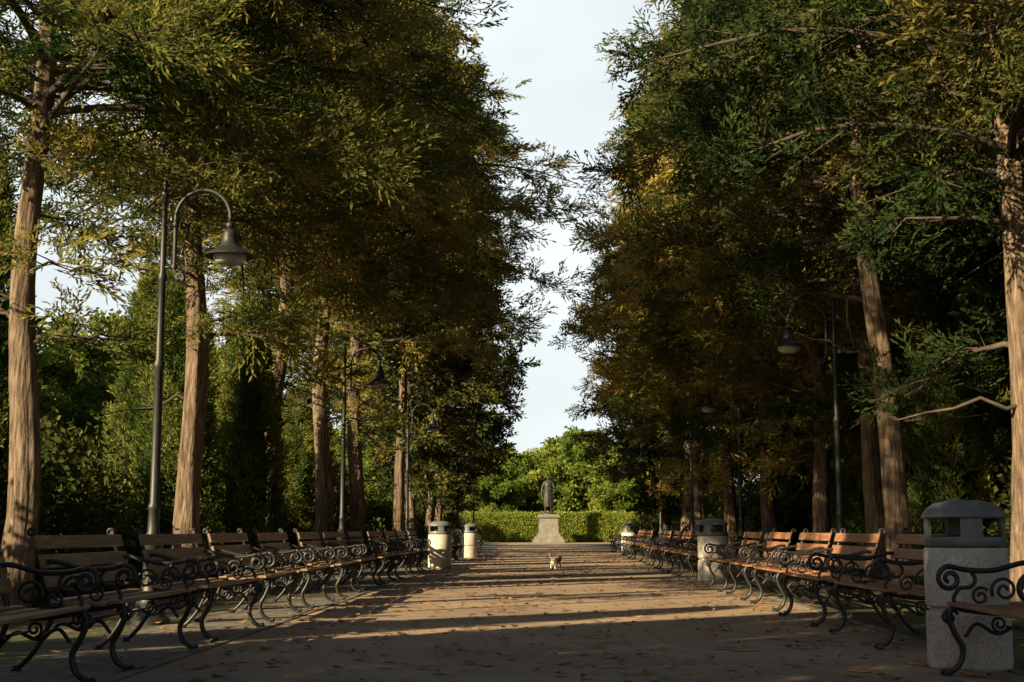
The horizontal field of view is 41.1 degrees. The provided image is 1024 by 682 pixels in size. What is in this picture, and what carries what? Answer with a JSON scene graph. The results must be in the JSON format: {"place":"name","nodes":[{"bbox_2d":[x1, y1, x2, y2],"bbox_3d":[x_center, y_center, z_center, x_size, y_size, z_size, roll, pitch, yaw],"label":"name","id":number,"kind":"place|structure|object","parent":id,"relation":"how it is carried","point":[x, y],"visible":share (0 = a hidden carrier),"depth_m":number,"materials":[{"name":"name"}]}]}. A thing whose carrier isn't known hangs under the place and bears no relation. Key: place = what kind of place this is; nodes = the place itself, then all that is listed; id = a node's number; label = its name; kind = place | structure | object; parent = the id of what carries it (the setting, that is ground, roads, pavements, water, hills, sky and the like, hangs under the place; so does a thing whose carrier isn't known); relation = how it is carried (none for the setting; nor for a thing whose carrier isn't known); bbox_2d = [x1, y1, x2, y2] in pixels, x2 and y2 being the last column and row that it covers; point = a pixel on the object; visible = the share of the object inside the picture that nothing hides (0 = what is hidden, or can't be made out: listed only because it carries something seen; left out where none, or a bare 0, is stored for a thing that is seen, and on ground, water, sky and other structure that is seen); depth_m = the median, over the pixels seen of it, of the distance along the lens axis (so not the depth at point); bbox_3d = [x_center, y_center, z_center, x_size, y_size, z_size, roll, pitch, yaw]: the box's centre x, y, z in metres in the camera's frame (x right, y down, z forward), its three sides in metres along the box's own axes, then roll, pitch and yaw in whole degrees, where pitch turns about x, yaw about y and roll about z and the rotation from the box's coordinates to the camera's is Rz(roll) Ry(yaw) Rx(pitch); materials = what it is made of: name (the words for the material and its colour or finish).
{"place":"outdoors","nodes":[
{"label":"outdoors","id":0,"kind":"place"},
{"bbox_2d":[0,544,504,681],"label":"bench paving","id":1,"kind":"structure","parent":0,"point":[147,646],"depth_m":11.35,"materials":[{"name":"concrete"}]},
{"bbox_2d":[0,544,99,681],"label":"park bench","id":2,"kind":"object","parent":1,"relation":"on","point":[9,614],"visible":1,"depth_m":8.16,"materials":[{"name":"black metal"}]},
{"bbox_2d":[10,527,200,670],"bbox_3d":[-2.837,1.799,9.750,0.817,0.926,1.760,0,-8,2],"label":"park bench","id":3,"kind":"object","parent":1,"relation":"on","point":[124,570],"visible":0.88,"depth_m":9.48,"materials":[{"name":"black metal"}]},
{"bbox_2d":[122,528,266,641],"bbox_3d":[-2.762,2.119,12.067,0.816,0.926,1.760,0,-8,3],"label":"park bench","id":4,"kind":"object","parent":1,"relation":"on","point":[206,584],"visible":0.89,"depth_m":11.85,"materials":[{"name":"black metal"}]},
{"bbox_2d":[194,528,302,621],"bbox_3d":[-2.747,2.443,14.422,0.817,0.926,1.760,0,-8,1],"label":"park bench","id":5,"kind":"object","parent":1,"relation":"on","point":[265,576],"visible":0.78,"depth_m":14.23,"materials":[{"name":"black metal"}]},
{"bbox_2d":[245,528,335,608],"bbox_3d":[-2.679,2.760,16.717,0.817,0.926,1.760,0,-8,1],"label":"park bench","id":6,"kind":"object","parent":1,"relation":"on","point":[306,570],"visible":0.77,"depth_m":16.49,"materials":[{"name":"black metal"}]},
{"bbox_2d":[291,528,361,597],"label":"park bench","id":7,"kind":"object","parent":1,"relation":"on","point":[314,534],"visible":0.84,"depth_m":18.79,"materials":[{"name":"black metal"}]},
{"bbox_2d":[314,528,382,590],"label":"park bench","id":8,"kind":"object","parent":1,"relation":"on","point":[343,542],"visible":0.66,"depth_m":21.37,"materials":[{"name":"black metal"}]},
{"bbox_2d":[339,529,396,583],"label":"park bench","id":9,"kind":"object","parent":1,"relation":"on","point":[358,533],"visible":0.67,"depth_m":23.30,"materials":[{"name":"black metal"}]},
{"bbox_2d":[360,529,413,578],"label":"park bench","id":10,"kind":"object","parent":1,"relation":"on","point":[398,555],"visible":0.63,"depth_m":25.84,"materials":[{"name":"black metal"}]},
{"bbox_2d":[377,529,423,574],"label":"park bench","id":11,"kind":"object","parent":1,"relation":"on","point":[392,534],"visible":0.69,"depth_m":28.05,"materials":[{"name":"black metal"}]},
{"bbox_2d":[391,529,430,570],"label":"park bench","id":12,"kind":"object","parent":1,"relation":"on","point":[399,532],"visible":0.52,"depth_m":30.57,"materials":[{"name":"black metal"}]},
{"bbox_2d":[0,0,759,482],"label":"sky","id":13,"kind":"structure","parent":0,"point":[549,43],"materials":[{"name":"white"}]},
{"bbox_2d":[0,544,1023,669],"bbox_3d":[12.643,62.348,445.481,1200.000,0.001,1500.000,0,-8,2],"label":"ground","id":14,"kind":"structure","parent":0,"point":[20,647],"depth_m":14.53,"materials":[{"name":"compacted sandy dirt"},{"name":"fallen dry leaves"}]},
{"bbox_2d":[0,149,49,554],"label":"columnar cypress","id":15,"kind":"object","parent":14,"relation":"on","point":[7,212],"visible":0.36,"depth_m":17.91,"materials":[{"name":"green plant"}]},
{"bbox_2d":[1,318,63,434],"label":"broadleaf tree","id":16,"kind":"object","parent":14,"relation":"on","point":[44,398],"visible":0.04,"depth_m":38.84,"materials":[{"name":"green plant"}]},
{"bbox_2d":[0,444,82,606],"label":"shrub","id":17,"kind":"object","parent":14,"relation":"on","point":[52,484],"visible":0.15,"depth_m":17.30,"materials":[{"name":"green plant"}]},
{"bbox_2d":[36,324,116,432],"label":"broadleaf tree","id":18,"kind":"object","parent":14,"relation":"on","point":[60,396],"visible":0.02,"depth_m":60.43,"materials":[{"name":"green plant"}]},
{"bbox_2d":[1,396,164,596],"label":"shrub","id":19,"kind":"object","parent":14,"relation":"on","point":[72,517],"visible":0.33,"depth_m":19.76,"materials":[{"name":"green plant"}]},
{"bbox_2d":[37,307,130,450],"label":"broadleaf tree","id":20,"kind":"object","parent":14,"relation":"on","point":[59,368],"visible":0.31,"depth_m":44.63,"materials":[{"name":"green plant"}]},
{"bbox_2d":[47,402,122,486],"bbox_3d":[-8.587,3.252,28.613,4.569,4.009,4.511,-3,-8,21],"label":"shrub","id":21,"kind":"object","parent":14,"relation":"on","point":[85,439],"visible":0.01,"depth_m":28.43,"materials":[{"name":"green plant"}]},
{"bbox_2d":[40,420,148,583],"bbox_3d":[-8.121,2.904,23.434,4.569,3.103,4.511,5,-9,-30],"label":"shrub","id":22,"kind":"object","parent":14,"relation":"on","point":[102,480],"visible":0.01,"depth_m":23.65,"materials":[{"name":"green plant"}]},
{"bbox_2d":[100,269,157,566],"bbox_3d":[-6.617,1.509,24.760,1.946,5.845,1.919,0,-8,2],"label":"columnar cypress","id":23,"kind":"object","parent":14,"relation":"on","point":[116,421],"visible":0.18,"depth_m":24.57,"materials":[{"name":"green plant"}]},
{"bbox_2d":[110,262,228,584],"bbox_3d":[-5.252,1.326,21.567,1.744,5.313,1.763,-4,-9,26],"label":"columnar cypress","id":24,"kind":"object","parent":14,"relation":"on","point":[173,379],"visible":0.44,"depth_m":21.28,"materials":[{"name":"green plant"}]},
{"bbox_2d":[130,179,254,625],"bbox_3d":[-3.163,0.550,13.620,1.135,4.470,0.510,-1,-8,6],"label":"street lamp","id":25,"kind":"object","parent":14,"relation":"on","point":[229,250],"visible":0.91,"depth_m":13.66,"materials":[{"name":"metal"}]},
{"bbox_2d":[200,346,234,576],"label":"columnar cypress","id":26,"kind":"object","parent":14,"relation":"on","point":[216,356],"visible":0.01,"depth_m":27.09,"materials":[{"name":"green plant"}]},
{"bbox_2d":[0,0,455,608],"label":"cypress tree","id":27,"kind":"object","parent":14,"relation":"on","point":[160,48],"visible":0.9,"depth_m":14.28,"materials":[{"name":"green plant"}]},
{"bbox_2d":[205,293,297,582],"bbox_3d":[-4.421,1.652,22.997,1.674,5.048,1.657,6,-10,-39],"label":"columnar cypress","id":28,"kind":"object","parent":14,"relation":"on","point":[247,462],"visible":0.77,"depth_m":22.74,"materials":[{"name":"green plant"}]},
{"bbox_2d":[0,0,519,598],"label":"cypress tree","id":29,"kind":"object","parent":14,"relation":"on","point":[194,214],"visible":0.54,"depth_m":18.57,"materials":[{"name":"green plant"}]},
{"bbox_2d":[276,382,315,564],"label":"columnar cypress","id":30,"kind":"object","parent":14,"relation":"on","point":[301,476],"visible":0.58,"depth_m":34.26,"materials":[{"name":"green plant"}]},
{"bbox_2d":[40,0,561,582],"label":"cypress tree","id":31,"kind":"object","parent":14,"relation":"on","point":[482,202],"visible":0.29,"depth_m":24.09,"materials":[{"name":"green plant"}]},
{"bbox_2d":[96,544,506,681],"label":"kerb","id":32,"kind":"structure","parent":14,"relation":"on","point":[133,672],"depth_m":11.39,"materials":[{"name":"stone"}]},
{"bbox_2d":[279,511,356,566],"bbox_3d":[-5.176,4.948,34.486,2.750,2.052,2.610,8,-11,-44],"label":"shrub","id":33,"kind":"object","parent":14,"relation":"on","point":[335,528],"visible":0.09,"depth_m":33.92,"materials":[{"name":"green plant"}]},
{"bbox_2d":[307,387,339,508],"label":"columnar cypress","id":34,"kind":"object","parent":14,"relation":"on","point":[331,432],"visible":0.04,"depth_m":44.16,"materials":[{"name":"green plant"}]},
{"bbox_2d":[329,435,348,481],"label":"broadleaf tree","id":35,"kind":"object","parent":14,"relation":"on","point":[336,439],"visible":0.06,"depth_m":92.65,"materials":[{"name":"green plant"}]},
{"bbox_2d":[313,476,387,562],"bbox_3d":[-4.821,5.158,38.121,2.610,2.864,2.750,2,-8,-15],"label":"shrub","id":36,"kind":"object","parent":14,"relation":"on","point":[369,526],"visible":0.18,"depth_m":37.82,"materials":[{"name":"green plant"}]},
{"bbox_2d":[331,343,392,578],"bbox_3d":[-2.818,2.230,25.800,1.135,4.470,0.510,-1,-8,6],"label":"street lamp","id":37,"kind":"object","parent":14,"relation":"on","point":[379,381],"visible":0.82,"depth_m":25.85,"materials":[{"name":"metal"}]},
{"bbox_2d":[339,476,392,551],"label":"shrub","id":38,"kind":"object","parent":14,"relation":"on","point":[381,511],"visible":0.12,"depth_m":43.49,"materials":[{"name":"green plant"}]},
{"bbox_2d":[345,438,427,500],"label":"broadleaf tree","id":39,"kind":"object","parent":14,"relation":"on","point":[366,461],"visible":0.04,"depth_m":109.90,"materials":[{"name":"green plant"}]},
{"bbox_2d":[167,0,611,573],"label":"cypress tree","id":40,"kind":"object","parent":14,"relation":"on","point":[323,466],"visible":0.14,"depth_m":29.13,"materials":[{"name":"green plant"}]},
{"bbox_2d":[212,0,595,565],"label":"cypress tree","id":41,"kind":"object","parent":14,"relation":"on","point":[496,261],"visible":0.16,"depth_m":35.31,"materials":[{"name":"green plant"}]},
{"bbox_2d":[285,157,540,554],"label":"cypress tree","id":42,"kind":"object","parent":14,"relation":"on","point":[509,363],"visible":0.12,"depth_m":49.60,"materials":[{"name":"green plant"}]},
{"bbox_2d":[400,400,441,563],"bbox_3d":[-2.489,3.827,37.386,1.135,4.470,0.510,-1,-8,6],"label":"street lamp","id":43,"kind":"object","parent":14,"relation":"on","point":[432,427],"visible":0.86,"depth_m":37.44,"materials":[{"name":"metal"}]},
{"bbox_2d":[332,11,511,559],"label":"cypress tree","id":44,"kind":"object","parent":14,"relation":"on","point":[456,365],"visible":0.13,"depth_m":42.22,"materials":[{"name":"green plant"}]},
{"bbox_2d":[331,172,526,548],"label":"cypress tree","id":45,"kind":"object","parent":14,"relation":"on","point":[431,504],"visible":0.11,"depth_m":56.61,"materials":[{"name":"green plant"}]},
{"bbox_2d":[361,252,542,520],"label":"cypress tree","id":46,"kind":"object","parent":14,"relation":"on","point":[469,475],"visible":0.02,"depth_m":64.59,"materials":[{"name":"green plant"}]},
{"bbox_2d":[412,335,515,521],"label":"cypress tree","id":47,"kind":"object","parent":14,"relation":"on","point":[450,512],"visible":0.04,"depth_m":72.88,"materials":[{"name":"green plant"}]},
{"bbox_2d":[452,455,526,512],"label":"broadleaf tree","id":48,"kind":"object","parent":14,"relation":"on","point":[500,493],"visible":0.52,"depth_m":111.27,"materials":[{"name":"green plant"}]},
{"bbox_2d":[507,447,564,512],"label":"broadleaf tree","id":49,"kind":"object","parent":14,"relation":"on","point":[536,462],"visible":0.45,"depth_m":117.47,"materials":[{"name":"green plant"}]},
{"bbox_2d":[454,509,639,541],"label":"hedge","id":50,"kind":"object","parent":14,"relation":"on","point":[574,526],"visible":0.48,"depth_m":97.03,"materials":[{"name":"green plant"}]},
{"bbox_2d":[528,428,602,509],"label":"broadleaf tree","id":51,"kind":"object","parent":14,"relation":"on","point":[550,446],"visible":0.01,"depth_m":136.94,"materials":[{"name":"green plant"}]},
{"bbox_2d":[536,425,616,511],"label":"broadleaf tree","id":52,"kind":"object","parent":14,"relation":"on","point":[569,491],"visible":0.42,"depth_m":111.43,"materials":[{"name":"green plant"}]},
{"bbox_2d":[565,453,674,512],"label":"broadleaf tree","id":53,"kind":"object","parent":14,"relation":"on","point":[618,498],"visible":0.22,"depth_m":107.41,"materials":[{"name":"green plant"}]},
{"bbox_2d":[636,441,662,534],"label":"street lamp","id":54,"kind":"object","parent":14,"relation":"on","point":[641,458],"visible":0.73,"depth_m":53.58,"materials":[{"name":"metal"}]},
{"bbox_2d":[572,284,737,535],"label":"cypress tree","id":55,"kind":"object","parent":14,"relation":"on","point":[649,504],"visible":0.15,"depth_m":62.29,"materials":[{"name":"green plant"}]},
{"bbox_2d":[566,316,750,520],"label":"cypress tree","id":56,"kind":"object","parent":14,"relation":"on","point":[629,476],"visible":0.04,"depth_m":72.83,"materials":[{"name":"green plant"}]},
{"bbox_2d":[568,179,753,535],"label":"cypress tree","id":57,"kind":"object","parent":14,"relation":"on","point":[686,496],"visible":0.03,"depth_m":53.65,"materials":[{"name":"green plant"}]},
{"bbox_2d":[547,65,811,536],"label":"cypress tree","id":58,"kind":"object","parent":14,"relation":"on","point":[698,504],"visible":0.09,"depth_m":45.70,"materials":[{"name":"green plant"}]},
{"bbox_2d":[660,414,698,559],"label":"street lamp","id":59,"kind":"object","parent":14,"relation":"on","point":[664,438],"visible":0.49,"depth_m":41.62,"materials":[{"name":"metal"}]},
{"bbox_2d":[560,5,813,558],"bbox_3d":[6.178,-1.889,39.777,9.615,16.791,10.541,2,-8,-14],"label":"cypress tree","id":60,"kind":"object","parent":14,"relation":"on","point":[727,470],"visible":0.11,"depth_m":38.98,"materials":[{"name":"green plant"}]},
{"bbox_2d":[679,492,723,551],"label":"shrub","id":61,"kind":"object","parent":14,"relation":"on","point":[709,508],"visible":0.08,"depth_m":51.94,"materials":[{"name":"green plant"}]},
{"bbox_2d":[563,1,879,567],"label":"cypress tree","id":62,"kind":"object","parent":14,"relation":"on","point":[762,388],"visible":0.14,"depth_m":32.95,"materials":[{"name":"green plant"}]},
{"bbox_2d":[697,374,750,570],"bbox_3d":[4.798,2.942,30.966,1.135,4.470,0.510,0,-8,2],"label":"street lamp","id":63,"kind":"object","parent":14,"relation":"on","point":[708,406],"visible":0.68,"depth_m":30.95,"materials":[{"name":"metal"}]},
{"bbox_2d":[716,473,777,528],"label":"shrub","id":64,"kind":"object","parent":14,"relation":"on","point":[755,502],"visible":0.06,"depth_m":40.47,"materials":[{"name":"green plant"}]},
{"bbox_2d":[737,478,812,566],"bbox_3d":[7.017,4.822,35.018,2.610,2.607,2.750,-2,-8,14],"label":"shrub","id":65,"kind":"object","parent":14,"relation":"on","point":[796,519],"visible":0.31,"depth_m":34.63,"materials":[{"name":"green plant"}]},
{"bbox_2d":[568,0,995,573],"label":"cypress tree","id":66,"kind":"object","parent":14,"relation":"on","point":[823,439],"visible":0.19,"depth_m":26.45,"materials":[{"name":"green plant"}]},
{"bbox_2d":[726,197,841,469],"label":"cypress tree","id":67,"kind":"object","parent":14,"relation":"on","point":[805,434],"depth_m":40.68,"materials":[{"name":"green plant"}]},
{"bbox_2d":[756,357,813,512],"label":"columnar cypress","id":68,"kind":"object","parent":14,"relation":"on","point":[805,487],"visible":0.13,"depth_m":41.06,"materials":[{"name":"green plant"}]},
{"bbox_2d":[565,0,1023,585],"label":"cypress tree","id":69,"kind":"object","parent":14,"relation":"on","point":[891,444],"visible":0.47,"depth_m":20.44,"materials":[{"name":"green plant"}]},
{"bbox_2d":[600,0,1023,582],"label":"cypress tree","id":70,"kind":"object","parent":14,"relation":"on","point":[873,501],"visible":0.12,"depth_m":24.15,"materials":[{"name":"green plant"}]},
{"bbox_2d":[600,544,1023,676],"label":"kerb","id":71,"kind":"structure","parent":14,"relation":"on","point":[1017,671],"depth_m":13.66,"materials":[{"name":"stone"}]},
{"bbox_2d":[601,0,1023,601],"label":"cypress tree","id":72,"kind":"object","parent":14,"relation":"on","point":[837,30],"visible":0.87,"depth_m":15.90,"materials":[{"name":"green plant"}]},
{"bbox_2d":[772,297,854,592],"bbox_3d":[4.500,1.495,20.469,1.135,4.470,0.510,0,-8,2],"label":"street lamp","id":73,"kind":"object","parent":14,"relation":"on","point":[788,343],"visible":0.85,"depth_m":20.52,"materials":[{"name":"metal"}]},
{"bbox_2d":[807,342,879,570],"bbox_3d":[7.567,2.276,30.322,1.939,5.845,1.918,-4,-9,26],"label":"columnar cypress","id":74,"kind":"object","parent":14,"relation":"on","point":[852,482],"visible":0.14,"depth_m":29.75,"materials":[{"name":"green plant"}]},
{"bbox_2d":[764,29,1011,479],"bbox_3d":[9.784,-2.415,31.375,8.638,15.496,8.482,4,-9,-26],"label":"cypress tree","id":75,"kind":"object","parent":14,"relation":"on","point":[1009,424],"visible":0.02,"depth_m":29.50,"materials":[{"name":"green plant"}]},
{"bbox_2d":[852,268,928,556],"bbox_3d":[7.977,1.364,27.866,2.360,6.981,2.319,0,-8,2],"label":"columnar cypress","id":76,"kind":"object","parent":14,"relation":"on","point":[911,469],"visible":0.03,"depth_m":27.43,"materials":[{"name":"green plant"}]},
{"bbox_2d":[808,15,1023,382],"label":"cypress tree","id":77,"kind":"object","parent":14,"relation":"on","point":[988,291],"visible":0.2,"depth_m":22.06,"materials":[{"name":"green plant"}]},
{"bbox_2d":[861,0,1023,97],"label":"cypress tree","id":78,"kind":"object","parent":14,"relation":"on","point":[940,5],"visible":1,"depth_m":11.44,"materials":[{"name":"green plant"}]},
{"bbox_2d":[900,213,1011,580],"bbox_3d":[7.174,0.938,22.485,2.093,6.376,2.118,0,-8,2],"label":"columnar cypress","id":79,"kind":"object","parent":14,"relation":"on","point":[954,463],"visible":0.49,"depth_m":22.04,"materials":[{"name":"green plant"}]},
{"bbox_2d":[979,457,1011,562],"bbox_3d":[8.716,2.151,18.917,4.511,3.424,4.569,1,-8,-9],"label":"shrub","id":80,"kind":"object","parent":14,"relation":"on","point":[993,526],"visible":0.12,"depth_m":19.05,"materials":[{"name":"green plant"}]},
{"bbox_2d":[981,440,1011,534],"bbox_3d":[8.993,2.811,21.916,3.729,3.178,3.929,6,-10,-38],"label":"shrub","id":81,"kind":"object","parent":14,"relation":"on","point":[1003,494],"visible":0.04,"depth_m":21.46,"materials":[{"name":"green plant"}]},
{"bbox_2d":[480,542,620,543],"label":"plaza pavement","id":82,"kind":"structure","parent":0,"point":[546,543],"depth_m":88.16,"materials":[{"name":"grey stone"}]},
{"bbox_2d":[532,476,564,542],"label":"statue","id":83,"kind":"object","parent":82,"relation":"on","point":[548,531],"visible":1,"depth_m":93.46,"materials":[{"name":"stone"}]},
{"bbox_2d":[118,544,1023,681],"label":"path","id":84,"kind":"structure","parent":0,"point":[300,665],"depth_m":11.51,"materials":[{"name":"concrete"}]},
{"bbox_2d":[428,521,450,568],"bbox_3d":[-1.706,4.801,32.207,0.552,1.110,0.552,-5,-9,34],"label":"litter bin","id":85,"kind":"object","parent":84,"relation":"on","point":[439,550],"visible":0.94,"depth_m":31.98,"materials":[{"name":"concrete"}]},
{"bbox_2d":[460,523,477,557],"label":"litter bin","id":86,"kind":"object","parent":84,"relation":"on","point":[469,542],"visible":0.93,"depth_m":43.57,"materials":[{"name":"concrete"}]},
{"bbox_2d":[0,548,1023,681],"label":"fallen leaves","id":87,"kind":"object","parent":84,"relation":"on","point":[921,661],"visible":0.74,"depth_m":12.10,"materials":[{"name":"brown plant"}]},
{"bbox_2d":[621,524,635,554],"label":"litter bin","id":88,"kind":"object","parent":84,"relation":"on","point":[630,532],"visible":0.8,"depth_m":49.71,"materials":[{"name":"concrete"}]},
{"bbox_2d":[642,529,676,565],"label":"park bench","id":89,"kind":"object","parent":84,"relation":"on","point":[647,543],"visible":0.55,"depth_m":34.78,"materials":[{"name":"black metal"}]},
{"bbox_2d":[648,529,686,567],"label":"park bench","id":90,"kind":"object","parent":84,"relation":"on","point":[677,532],"visible":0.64,"depth_m":32.79,"materials":[{"name":"black metal"}]},
{"bbox_2d":[656,529,697,570],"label":"park bench","id":91,"kind":"object","parent":84,"relation":"on","point":[685,532],"visible":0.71,"depth_m":30.14,"materials":[{"name":"black metal"}]},
{"bbox_2d":[665,529,697,574],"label":"park bench","id":92,"kind":"object","parent":84,"relation":"on","point":[675,553],"visible":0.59,"depth_m":28.38,"materials":[{"name":"black metal"}]},
{"bbox_2d":[675,529,722,578],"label":"park bench","id":93,"kind":"object","parent":84,"relation":"on","point":[687,554],"visible":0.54,"depth_m":25.93,"materials":[{"name":"black metal"}]},
{"bbox_2d":[697,518,728,580],"bbox_3d":[3.596,3.728,24.428,0.552,1.110,0.552,2,-8,-15],"label":"litter bin","id":94,"kind":"object","parent":84,"relation":"on","point":[717,535],"visible":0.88,"depth_m":24.23,"materials":[{"name":"concrete"}]},
{"bbox_2d":[704,528,771,591],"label":"park bench","id":95,"kind":"object","parent":84,"relation":"on","point":[744,542],"visible":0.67,"depth_m":20.52,"materials":[{"name":"black metal"}]},
{"bbox_2d":[724,528,802,600],"bbox_3d":[3.379,3.002,18.477,0.817,0.926,1.760,0,-8,2],"label":"park bench","id":96,"kind":"object","parent":84,"relation":"on","point":[771,543],"visible":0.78,"depth_m":18.17,"materials":[{"name":"black metal"}]},
{"bbox_2d":[748,528,840,611],"bbox_3d":[3.322,2.674,16.097,0.816,0.926,1.760,0,-8,1],"label":"park bench","id":97,"kind":"object","parent":84,"relation":"on","point":[801,546],"visible":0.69,"depth_m":15.96,"materials":[{"name":"black metal"}]},
{"bbox_2d":[776,528,895,626],"bbox_3d":[3.216,2.347,13.720,0.817,0.926,1.760,0,-8,0],"label":"park bench","id":98,"kind":"object","parent":84,"relation":"on","point":[820,578],"visible":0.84,"depth_m":13.38,"materials":[{"name":"brown wood"}]},
{"bbox_2d":[826,528,946,648],"bbox_3d":[3.195,2.019,11.343,0.817,0.926,1.760,0,-8,1],"label":"park bench","id":99,"kind":"object","parent":84,"relation":"on","point":[889,587],"visible":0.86,"depth_m":11.52,"materials":[{"name":"black metal"}]},
{"bbox_2d":[921,500,1013,671],"bbox_3d":[3.042,1.619,9.133,0.552,1.110,0.552,6,-10,-38],"label":"litter bin","id":100,"kind":"object","parent":84,"relation":"on","point":[964,542],"visible":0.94,"depth_m":8.93,"materials":[{"name":"concrete"}]},
{"bbox_2d":[936,560,1023,675],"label":"park bench","id":101,"kind":"object","parent":84,"relation":"on","point":[1013,610],"visible":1,"depth_m":8.61,"materials":[{"name":"black metal"}]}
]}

